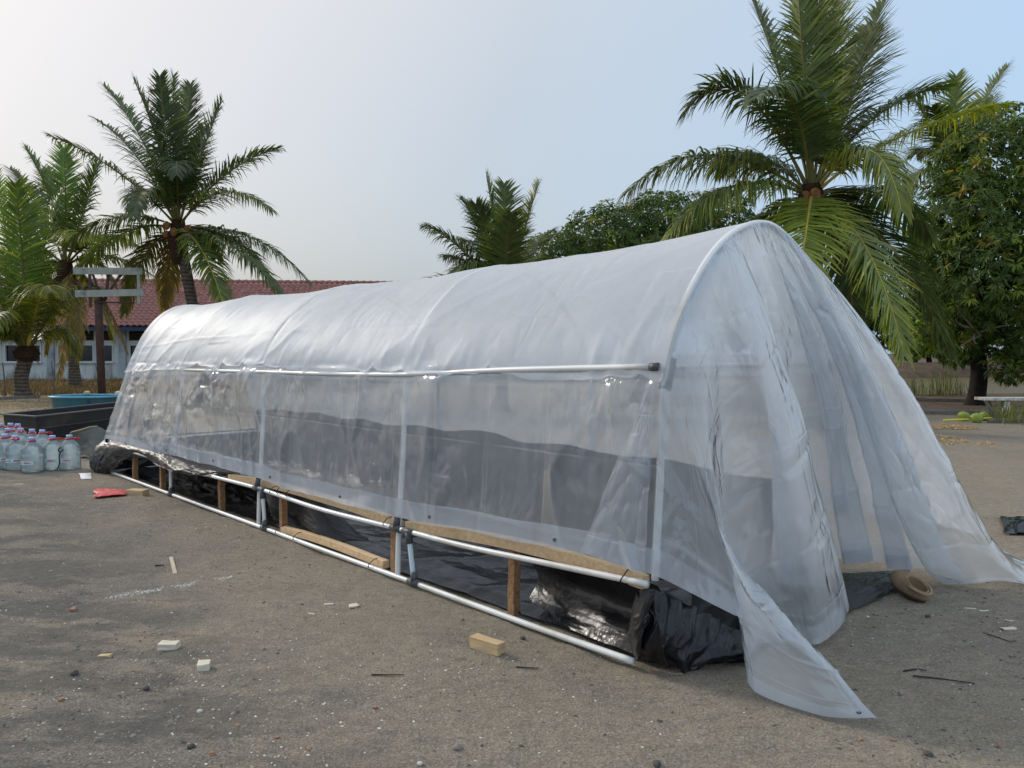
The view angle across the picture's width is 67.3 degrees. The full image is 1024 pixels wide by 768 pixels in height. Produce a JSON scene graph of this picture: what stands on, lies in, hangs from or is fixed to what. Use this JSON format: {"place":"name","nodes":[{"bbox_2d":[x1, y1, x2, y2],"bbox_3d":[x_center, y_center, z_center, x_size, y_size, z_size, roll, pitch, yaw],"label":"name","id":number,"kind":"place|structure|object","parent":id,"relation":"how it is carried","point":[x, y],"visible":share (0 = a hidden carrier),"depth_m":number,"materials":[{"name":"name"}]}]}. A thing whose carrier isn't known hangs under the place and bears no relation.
{"place":"outdoors","nodes":[
{"label":"outdoors","id":0,"kind":"place"},
{"bbox_2d":[70,426,105,457],"bbox_3d":[-6.018,0.827,11.195,0.727,0.470,0.729,0,2,0],"label":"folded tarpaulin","id":1,"kind":"object","parent":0,"point":[91,439],"visible":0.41,"depth_m":11.01,"materials":[{"name":"grey plastic"}]},
{"bbox_2d":[0,354,1023,767],"bbox_3d":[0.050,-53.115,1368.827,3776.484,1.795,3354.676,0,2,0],"label":"ground","id":2,"kind":"structure","parent":0,"point":[990,478],"depth_m":3.69,"materials":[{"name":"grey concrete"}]},
{"bbox_2d":[0,423,4,433],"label":"water bottle","id":3,"kind":"object","parent":2,"relation":"on","point":[2,429],"visible":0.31,"depth_m":11.52,"materials":[{"name":"plastic"}]},
{"bbox_2d":[2,362,5,395],"bbox_3d":[-17.722,-0.111,26.821,0.102,1.282,0.061,0,2,0],"label":"stake","id":4,"kind":"object","parent":2,"relation":"on","point":[4,379],"visible":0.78,"depth_m":26.80,"materials":[{"name":"grey wood"}]},
{"bbox_2d":[0,434,10,468],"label":"water bottle","id":5,"kind":"object","parent":2,"relation":"on","point":[5,440],"visible":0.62,"depth_m":9.96,"materials":[{"name":"plastic"}]},
{"bbox_2d":[0,428,14,439],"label":"water bottle","id":6,"kind":"object","parent":2,"relation":"on","point":[8,431],"visible":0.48,"depth_m":10.84,"materials":[{"name":"plastic"}]},
{"bbox_2d":[7,423,14,429],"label":"water bottle","id":7,"kind":"object","parent":2,"relation":"on","point":[11,425],"visible":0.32,"depth_m":11.57,"materials":[{"name":"plastic"}]},
{"bbox_2d":[4,435,24,470],"bbox_3d":[-6.400,0.883,9.920,0.245,0.446,0.253,-1,2,-17],"label":"water bottle","id":8,"kind":"object","parent":2,"relation":"on","point":[13,447],"visible":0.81,"depth_m":9.82,"materials":[{"name":"plastic"}]},
{"bbox_2d":[12,423,27,433],"bbox_3d":[-7.383,0.815,11.491,0.245,0.446,0.253,0,2,-9],"label":"water bottle","id":9,"kind":"object","parent":2,"relation":"on","point":[17,426],"visible":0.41,"depth_m":11.44,"materials":[{"name":"plastic"}]},
{"bbox_2d":[0,395,39,399],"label":"kerb board","id":10,"kind":"object","parent":2,"relation":"on","point":[19,397],"visible":0.97,"depth_m":25.20,"materials":[{"name":"grey concrete"}]},
{"bbox_2d":[15,428,26,440],"bbox_3d":[-6.947,0.846,10.880,0.245,0.446,0.253,-1,2,-13],"label":"water bottle","id":11,"kind":"object","parent":2,"relation":"on","point":[21,433],"visible":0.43,"depth_m":10.83,"materials":[{"name":"plastic"}]},
{"bbox_2d":[0,396,51,424],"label":"straw litter","id":12,"kind":"object","parent":2,"relation":"on","point":[43,406],"visible":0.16,"depth_m":21.92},
{"bbox_2d":[22,429,37,443],"bbox_3d":[-6.756,0.857,10.828,0.245,0.446,0.253,0,2,11],"label":"water bottle","id":13,"kind":"object","parent":2,"relation":"on","point":[31,432],"visible":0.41,"depth_m":10.77,"materials":[{"name":"plastic"}]},
{"bbox_2d":[20,437,44,472],"bbox_3d":[-6.111,0.899,9.791,0.245,0.446,0.253,1,2,17],"label":"water bottle","id":14,"kind":"object","parent":2,"relation":"on","point":[32,456],"visible":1,"depth_m":9.71,"materials":[{"name":"plastic"}]},
{"bbox_2d":[35,429,52,446],"bbox_3d":[-6.457,0.851,10.573,0.245,0.446,0.253,1,2,13],"label":"water bottle","id":15,"kind":"object","parent":2,"relation":"on","point":[41,437],"visible":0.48,"depth_m":10.52,"materials":[{"name":"plastic"}]},
{"bbox_2d":[0,164,104,395],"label":"coconut palm","id":16,"kind":"object","parent":2,"relation":"on","point":[26,291],"visible":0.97,"depth_m":25.48,"materials":[{"name":"green plant"}]},
{"bbox_2d":[43,435,62,470],"bbox_3d":[-5.978,0.891,10.009,0.245,0.446,0.253,0,2,4],"label":"water bottle","id":17,"kind":"object","parent":2,"relation":"on","point":[52,444],"visible":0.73,"depth_m":9.91,"materials":[{"name":"plastic"}]},
{"bbox_2d":[51,361,54,394],"bbox_3d":[-16.400,-0.161,27.475,0.137,1.329,0.061,0,2,0],"label":"stake","id":18,"kind":"object","parent":2,"relation":"on","point":[53,378],"visible":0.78,"depth_m":27.45,"materials":[{"name":"grey wood"}]},
{"bbox_2d":[0,402,115,437],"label":"black trough","id":19,"kind":"object","parent":2,"relation":"on","point":[62,422],"visible":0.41,"depth_m":13.81,"materials":[{"name":"black plastic"}]},
{"bbox_2d":[0,377,122,396],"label":"dry grass","id":20,"kind":"structure","parent":2,"relation":"on","point":[42,385],"depth_m":30.99,"materials":[{"name":"plant"}]},
{"bbox_2d":[58,435,80,469],"bbox_3d":[-5.733,0.882,9.964,0.245,0.446,0.253,0,2,11],"label":"water bottle","id":21,"kind":"object","parent":2,"relation":"on","point":[70,455],"visible":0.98,"depth_m":9.88,"materials":[{"name":"plastic"}]},
{"bbox_2d":[54,447,62,470],"bbox_3d":[-5.784,0.954,9.815,0.112,0.300,0.031,-1,2,-17],"label":"rope","id":22,"kind":"object","parent":21,"relation":"hanging from","point":[59,458],"visible":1,"depth_m":9.82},
{"bbox_2d":[44,390,97,394],"bbox_3d":[-16.375,0.310,28.558,0.060,0.100,1.859,2,3,39],"label":"kerb board","id":23,"kind":"object","parent":2,"relation":"on","point":[66,392],"visible":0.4,"depth_m":28.33,"materials":[{"name":"grey wood"}]},
{"bbox_2d":[70,670,78,675],"bbox_3d":[-2.045,1.348,3.591,0.031,0.025,0.043,0,2,5],"label":"stone","id":24,"kind":"object","parent":2,"relation":"on","point":[73,672],"visible":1,"depth_m":3.58,"materials":[{"name":"grey stone"}]},
{"bbox_2d":[1,141,153,389],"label":"coconut palm","id":25,"kind":"object","parent":2,"relation":"on","point":[75,205],"visible":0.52,"depth_m":31.21,"materials":[{"name":"green plant"}]},
{"bbox_2d":[48,394,117,407],"bbox_3d":[-10.521,0.507,19.072,1.726,0.465,1.290,0,2,0],"label":"blue tub","id":26,"kind":"object","parent":2,"relation":"on","point":[64,400],"visible":0.57,"depth_m":18.54,"materials":[{"name":"blue plastic"}]},
{"bbox_2d":[79,473,91,478],"bbox_3d":[-5.172,1.107,9.343,0.135,0.020,0.569,-1,3,-32],"label":"paper sheet","id":27,"kind":"object","parent":2,"relation":"on","point":[85,476],"visible":1,"depth_m":9.27,"materials":[{"name":"white paper"}]},
{"bbox_2d":[97,653,112,656],"bbox_3d":[-2.014,1.342,3.802,0.067,0.012,0.035,-2,3,-5],"label":"wood chip","id":28,"kind":"object","parent":2,"relation":"on","point":[106,655],"visible":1,"depth_m":3.79,"materials":[{"name":"beige wood"}]},
{"bbox_2d":[73,267,143,393],"bbox_3d":[-12.403,-1.471,23.881,2.162,4.238,0.377,0,2,0],"label":"basketball stand","id":29,"kind":"object","parent":2,"relation":"on","point":[90,293],"visible":0.98,"depth_m":23.68,"materials":[{"name":"metal"}]},
{"bbox_2d":[93,488,125,496],"bbox_3d":[-4.307,1.134,8.243,0.322,0.041,0.592,-1,3,-29],"label":"red bag","id":30,"kind":"object","parent":2,"relation":"on","point":[99,492],"visible":0.96,"depth_m":8.09,"materials":[{"name":"red plastic"}]},
{"bbox_2d":[125,488,148,495],"bbox_3d":[-3.963,1.147,8.137,0.227,0.067,0.103,-1,4,18],"label":"wood block","id":31,"kind":"object","parent":2,"relation":"on","point":[138,492],"depth_m":8.10,"materials":[{"name":"beige wood"}]},
{"bbox_2d":[104,576,231,598],"bbox_3d":[-2.180,1.304,4.950,0.796,0.020,0.135,-2,3,-37],"label":"chalk streak","id":32,"kind":"object","parent":2,"relation":"on","point":[157,589],"visible":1,"depth_m":4.85,"materials":[{"name":"white paint"}]},
{"bbox_2d":[157,640,180,649],"bbox_3d":[-1.751,1.335,3.928,0.099,0.036,0.066,2,2,-2],"label":"wood block","id":33,"kind":"object","parent":2,"relation":"on","point":[168,645],"depth_m":3.90,"materials":[{"name":"white wood"}]},
{"bbox_2d":[169,557,176,573],"bbox_3d":[-2.394,1.281,5.433,0.027,0.013,0.456,1,2,-27],"label":"bamboo strip","id":34,"kind":"object","parent":2,"relation":"on","point":[173,566],"visible":1,"depth_m":5.41,"materials":[{"name":"beige wood"}]},
{"bbox_2d":[44,68,313,319],"bbox_3d":[-10.263,-4.589,23.576,8.125,10.549,4.256,0,2,0],"label":"coconut palm","id":35,"kind":"object","parent":2,"relation":"on","point":[177,178],"visible":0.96,"depth_m":23.56,"materials":[{"name":"green plant"}]},
{"bbox_2d":[187,743,195,748],"bbox_3d":[-1.225,1.384,2.936,0.032,0.021,0.028,-1,3,-27],"label":"stone","id":36,"kind":"object","parent":2,"relation":"on","point":[191,745],"visible":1,"depth_m":2.93,"materials":[{"name":"grey stone"}]},
{"bbox_2d":[0,278,389,380],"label":"school building","id":37,"kind":"structure","parent":2,"relation":"on","point":[143,316],"depth_m":40.55,"materials":[{"name":"white paint"}]},
{"bbox_2d":[0,344,1,361],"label":"window","id":38,"kind":"structure","parent":37,"relation":"in","point":[0,344],"depth_m":39.94,"materials":[{"name":"white glass"}]},
{"bbox_2d":[4,344,16,361],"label":"window","id":39,"kind":"structure","parent":37,"relation":"in","point":[8,355],"depth_m":40.10,"materials":[{"name":"white glass"}]},
{"bbox_2d":[33,344,41,361],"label":"window","id":40,"kind":"structure","parent":37,"relation":"in","point":[39,359],"depth_m":40.16,"materials":[{"name":"white glass"}]},
{"bbox_2d":[57,344,67,361],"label":"window","id":41,"kind":"structure","parent":37,"relation":"in","point":[58,353],"depth_m":40.23,"materials":[{"name":"white glass"}]},
{"bbox_2d":[79,344,93,361],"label":"window","id":42,"kind":"structure","parent":37,"relation":"in","point":[88,355],"depth_m":40.46,"materials":[{"name":"white glass"}]},
{"bbox_2d":[96,344,113,361],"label":"window","id":43,"kind":"structure","parent":37,"relation":"in","point":[108,348],"depth_m":40.55,"materials":[{"name":"white glass"}]},
{"bbox_2d":[129,344,136,360],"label":"window","id":44,"kind":"structure","parent":37,"relation":"in","point":[132,347],"depth_m":40.60,"materials":[{"name":"white glass"}]},
{"bbox_2d":[197,659,210,670],"bbox_3d":[-1.466,1.339,3.659,0.058,0.038,0.060,-2,4,-14],"label":"wood block","id":45,"kind":"object","parent":2,"relation":"on","point":[203,665],"depth_m":3.64,"materials":[{"name":"white wood"}]},
{"bbox_2d":[349,603,358,607],"bbox_3d":[-0.943,1.318,4.574,0.060,0.016,0.051,-1,1,-30],"label":"wood chip","id":46,"kind":"object","parent":2,"relation":"on","point":[353,605],"visible":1,"depth_m":4.56,"materials":[{"name":"white wood"}]},
{"bbox_2d":[371,674,404,674],"bbox_3d":[-0.578,1.354,3.578,0.157,0.014,0.013,0,2,7],"label":"twig","id":47,"kind":"object","parent":2,"relation":"on","point":[387,674],"visible":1,"depth_m":3.57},
{"bbox_2d":[132,457,649,615],"bbox_3d":[-1.653,0.933,6.928,1.301,0.662,7.903,-2,3,-43],"label":"timber bed frame","id":48,"kind":"object","parent":2,"relation":"on","point":[559,556],"visible":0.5,"depth_m":4.91,"materials":[{"name":"brown wood"}]},
{"bbox_2d":[109,220,792,664],"bbox_3d":[-1.444,0.098,7.237,2.063,2.226,8.286,-2,3,-43],"label":"tunnel frame","id":49,"kind":"object","parent":2,"relation":"on","point":[393,526],"visible":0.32,"depth_m":4.87,"materials":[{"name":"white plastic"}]},
{"bbox_2d":[103,220,1023,717],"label":"plastic cover","id":50,"kind":"object","parent":49,"relation":"on","point":[767,424],"visible":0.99,"depth_m":4.44,"materials":[{"name":"clear plastic"}]},
{"bbox_2d":[453,743,461,750],"bbox_3d":[-0.210,1.386,2.935,0.034,0.024,0.037,1,3,24],"label":"stone","id":51,"kind":"object","parent":2,"relation":"on","point":[457,746],"visible":1,"depth_m":2.93,"materials":[{"name":"white stone"}]},
{"bbox_2d":[470,633,505,656],"bbox_3d":[-0.126,1.321,3.900,0.190,0.062,0.063,2,3,38],"label":"wood block","id":52,"kind":"object","parent":2,"relation":"on","point":[487,644],"depth_m":3.87,"materials":[{"name":"beige wood"}]},
{"bbox_2d":[418,170,563,277],"bbox_3d":[-0.458,-2.377,20.032,3.582,6.372,3.591,2,3,40],"label":"coconut palm","id":53,"kind":"object","parent":2,"relation":"on","point":[502,242],"visible":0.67,"depth_m":19.37,"materials":[{"name":"green plant"}]},
{"bbox_2d":[89,439,909,673],"bbox_3d":[-1.322,0.819,7.490,2.751,0.754,9.038,-2,3,-44],"label":"black liner","id":54,"kind":"object","parent":2,"relation":"on","point":[664,622],"visible":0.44,"depth_m":4.67,"materials":[{"name":"black plastic"}]},
{"bbox_2d":[0,471,1022,767],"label":"pale chips","id":55,"kind":"object","parent":2,"relation":"on","point":[392,685],"visible":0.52,"depth_m":3.40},
{"bbox_2d":[516,666,538,668],"bbox_3d":[0.073,1.356,3.676,0.109,0.008,0.010,0,2,7],"label":"twig","id":56,"kind":"object","parent":2,"relation":"on","point":[526,667],"visible":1,"depth_m":3.67,"materials":[{"name":"black wood"}]},
{"bbox_2d":[521,187,756,261],"bbox_3d":[3.918,-2.639,22.783,8.116,6.718,5.066,-1,2,-18],"label":"mango tree","id":57,"kind":"object","parent":2,"relation":"on","point":[630,233],"visible":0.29,"depth_m":22.08,"materials":[{"name":"green plant"}]},
{"bbox_2d":[653,760,660,767],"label":"stone","id":58,"kind":"object","parent":2,"relation":"on","point":[656,763],"visible":1,"depth_m":2.81,"materials":[{"name":"grey stone"}]},
{"bbox_2d":[615,0,1018,368],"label":"coconut palm","id":59,"kind":"object","parent":2,"relation":"on","point":[817,127],"visible":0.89,"depth_m":14.99,"materials":[{"name":"green plant"}]},
{"bbox_2d":[827,270,896,351],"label":"tree","id":60,"kind":"object","parent":2,"relation":"on","point":[877,327],"visible":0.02,"depth_m":73.26,"materials":[{"name":"green plant"}]},
{"bbox_2d":[827,259,929,351],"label":"tree","id":61,"kind":"object","parent":2,"relation":"on","point":[877,323],"visible":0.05,"depth_m":72.27,"materials":[{"name":"green plant"}]},
{"bbox_2d":[866,251,944,362],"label":"tree","id":62,"kind":"object","parent":2,"relation":"on","point":[904,309],"visible":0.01,"depth_m":75.94,"materials":[{"name":"green plant"}]},
{"bbox_2d":[890,570,932,602],"bbox_3d":[2.467,1.242,4.760,0.134,0.119,0.312,-7,17,-14],"label":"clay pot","id":63,"kind":"object","parent":2,"relation":"on","point":[909,585],"visible":1,"depth_m":4.74,"materials":[{"name":"beige ceramic"}]},
{"bbox_2d":[903,668,926,671],"bbox_3d":[1.917,1.363,3.665,0.115,0.010,0.020,0,2,-4],"label":"twig","id":64,"kind":"object","parent":2,"relation":"on","point":[913,669],"visible":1,"depth_m":3.66,"materials":[{"name":"brown wood"}]},
{"bbox_2d":[887,311,967,362],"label":"shrub","id":65,"kind":"object","parent":2,"relation":"on","point":[927,354],"visible":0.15,"depth_m":64.84,"materials":[{"name":"green plant"}]},
{"bbox_2d":[923,750,933,756],"bbox_3d":[1.564,1.390,2.890,0.030,0.023,0.033,-1,2,-22],"label":"stone","id":66,"kind":"object","parent":2,"relation":"on","point":[927,753],"visible":1,"depth_m":2.88,"materials":[{"name":"grey stone"}]},
{"bbox_2d":[907,372,954,395],"bbox_3d":[14.623,-0.018,27.162,1.986,0.898,1.906,-2,3,-40],"label":"grass tuft","id":67,"kind":"object","parent":2,"relation":"on","point":[913,388],"visible":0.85,"depth_m":27.16,"materials":[{"name":"green plant"}]},
{"bbox_2d":[916,398,965,401],"bbox_3d":[12.729,0.478,24.131,2.985,0.105,0.158,1,3,26],"label":"long board","id":68,"kind":"object","parent":2,"relation":"on","point":[942,399],"visible":0.32,"depth_m":23.77,"materials":[{"name":"grey concrete"}]},
{"bbox_2d":[913,675,974,683],"bbox_3d":[1.993,1.365,3.552,0.252,0.021,0.010,1,3,27],"label":"twig","id":69,"kind":"object","parent":2,"relation":"on","point":[940,678],"visible":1,"depth_m":3.56,"materials":[{"name":"brown wood"}]},
{"bbox_2d":[920,364,967,395],"bbox_3d":[15.321,-0.196,27.480,1.705,1.203,2.076,0,2,0],"label":"grass tuft","id":70,"kind":"object","parent":2,"relation":"on","point":[946,386],"visible":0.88,"depth_m":27.34,"materials":[{"name":"green plant"}]},
{"bbox_2d":[900,60,1021,396],"bbox_3d":[14.132,-4.797,24.718,4.981,10.871,3.212,-1,3,-24],"label":"coconut palm","id":71,"kind":"object","parent":2,"relation":"on","point":[958,95],"visible":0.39,"depth_m":24.22,"materials":[{"name":"green plant"}]},
{"bbox_2d":[900,100,1023,405],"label":"mango tree","id":72,"kind":"object","parent":2,"relation":"on","point":[975,304],"visible":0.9,"depth_m":20.72,"materials":[{"name":"green plant"}]},
{"bbox_2d":[956,411,969,420],"bbox_3d":[10.029,0.713,17.094,0.209,0.213,0.278,-2,3,-34],"label":"green coconut","id":73,"kind":"object","parent":2,"relation":"on","point":[962,415],"visible":0.85,"depth_m":17.01,"materials":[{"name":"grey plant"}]},
{"bbox_2d":[909,260,1021,358],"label":"tree","id":74,"kind":"object","parent":2,"relation":"on","point":[987,327],"visible":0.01,"depth_m":74.41,"materials":[{"name":"green plant"}]},
{"bbox_2d":[943,417,991,420],"bbox_3d":[9.862,0.761,16.644,1.042,0.095,0.044,0,2,0],"label":"yellow stick","id":75,"kind":"object","parent":2,"relation":"on","point":[963,419],"visible":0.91,"depth_m":16.63,"materials":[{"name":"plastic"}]},
{"bbox_2d":[939,380,998,395],"bbox_3d":[16.035,0.100,27.482,1.881,0.622,1.777,-1,2,-19],"label":"grass tuft","id":76,"kind":"object","parent":2,"relation":"on","point":[961,389],"visible":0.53,"depth_m":27.37,"materials":[{"name":"green plant"}]},
{"bbox_2d":[916,394,1022,414],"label":"bank litter","id":77,"kind":"object","parent":2,"relation":"on","point":[973,407],"visible":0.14,"depth_m":23.37,"materials":[{"name":"plant"}]},
{"bbox_2d":[923,410,1021,414],"bbox_3d":[11.233,0.698,18.794,3.191,0.105,0.158,0,2,11],"label":"long board","id":78,"kind":"object","parent":2,"relation":"on","point":[956,412],"visible":0.37,"depth_m":18.82,"materials":[{"name":"brown wood"}]},
{"bbox_2d":[969,413,982,422],"bbox_3d":[9.996,0.734,16.583,0.292,0.224,0.220,0,2,-2],"label":"green coconut","id":79,"kind":"object","parent":2,"relation":"on","point":[976,417],"visible":1,"depth_m":16.50,"materials":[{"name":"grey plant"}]},
{"bbox_2d":[931,415,1021,446],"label":"leaf litter","id":80,"kind":"object","parent":2,"relation":"on","point":[948,427],"visible":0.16,"depth_m":14.07,"materials":[{"name":"plant"}]},
{"bbox_2d":[980,411,987,420],"bbox_3d":[10.449,0.714,17.069,0.209,0.213,0.278,1,3,31],"label":"green coconut","id":81,"kind":"object","parent":2,"relation":"on","point":[983,413],"visible":0.47,"depth_m":16.99,"materials":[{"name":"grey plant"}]},
{"bbox_2d":[966,397,1023,424],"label":"grass tuft","id":82,"kind":"object","parent":2,"relation":"on","point":[998,416],"visible":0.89,"depth_m":16.50,"materials":[{"name":"green plant"}]},
{"bbox_2d":[974,397,1023,417],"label":"bench","id":83,"kind":"object","parent":2,"relation":"on","point":[987,400],"visible":0.87,"depth_m":17.61,"materials":[{"name":"grey concrete"}]},
{"bbox_2d":[986,286,1021,353],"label":"tree","id":84,"kind":"object","parent":2,"relation":"on","point":[1003,339],"visible":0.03,"depth_m":72.64,"materials":[{"name":"green plant"}]},
{"bbox_2d":[989,397,1019,418],"bbox_3d":[10.956,0.511,17.115,1.116,0.625,0.619,-2,3,-43],"label":"grass tuft","id":85,"kind":"object","parent":2,"relation":"on","point":[1003,412],"visible":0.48,"depth_m":16.99,"materials":[{"name":"green plant"}]},
{"bbox_2d":[987,419,1023,422],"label":"long board","id":86,"kind":"object","parent":2,"relation":"on","point":[1001,421],"visible":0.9,"depth_m":16.52,"materials":[{"name":"brown wood"}]},
{"bbox_2d":[1000,626,1016,629],"bbox_3d":[2.687,1.322,4.159,0.084,0.014,0.032,2,2,-5],"label":"wood chip","id":87,"kind":"object","parent":2,"relation":"on","point":[1009,628],"visible":1,"depth_m":4.15,"materials":[{"name":"white wood"}]},
{"bbox_2d":[1000,516,1023,533],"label":"black plastic scrap","id":88,"kind":"object","parent":2,"relation":"on","point":[1013,525],"visible":1,"depth_m":6.52,"materials":[{"name":"black plastic"}]},
{"bbox_2d":[0,0,1023,353],"label":"sky","id":89,"kind":"structure","parent":0,"point":[381,112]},
{"bbox_2d":[903,378,1023,393],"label":"pond water","id":90,"kind":"structure","parent":0,"point":[991,385],"depth_m":45.86,"materials":[{"name":"brown liquid"}]}
]}

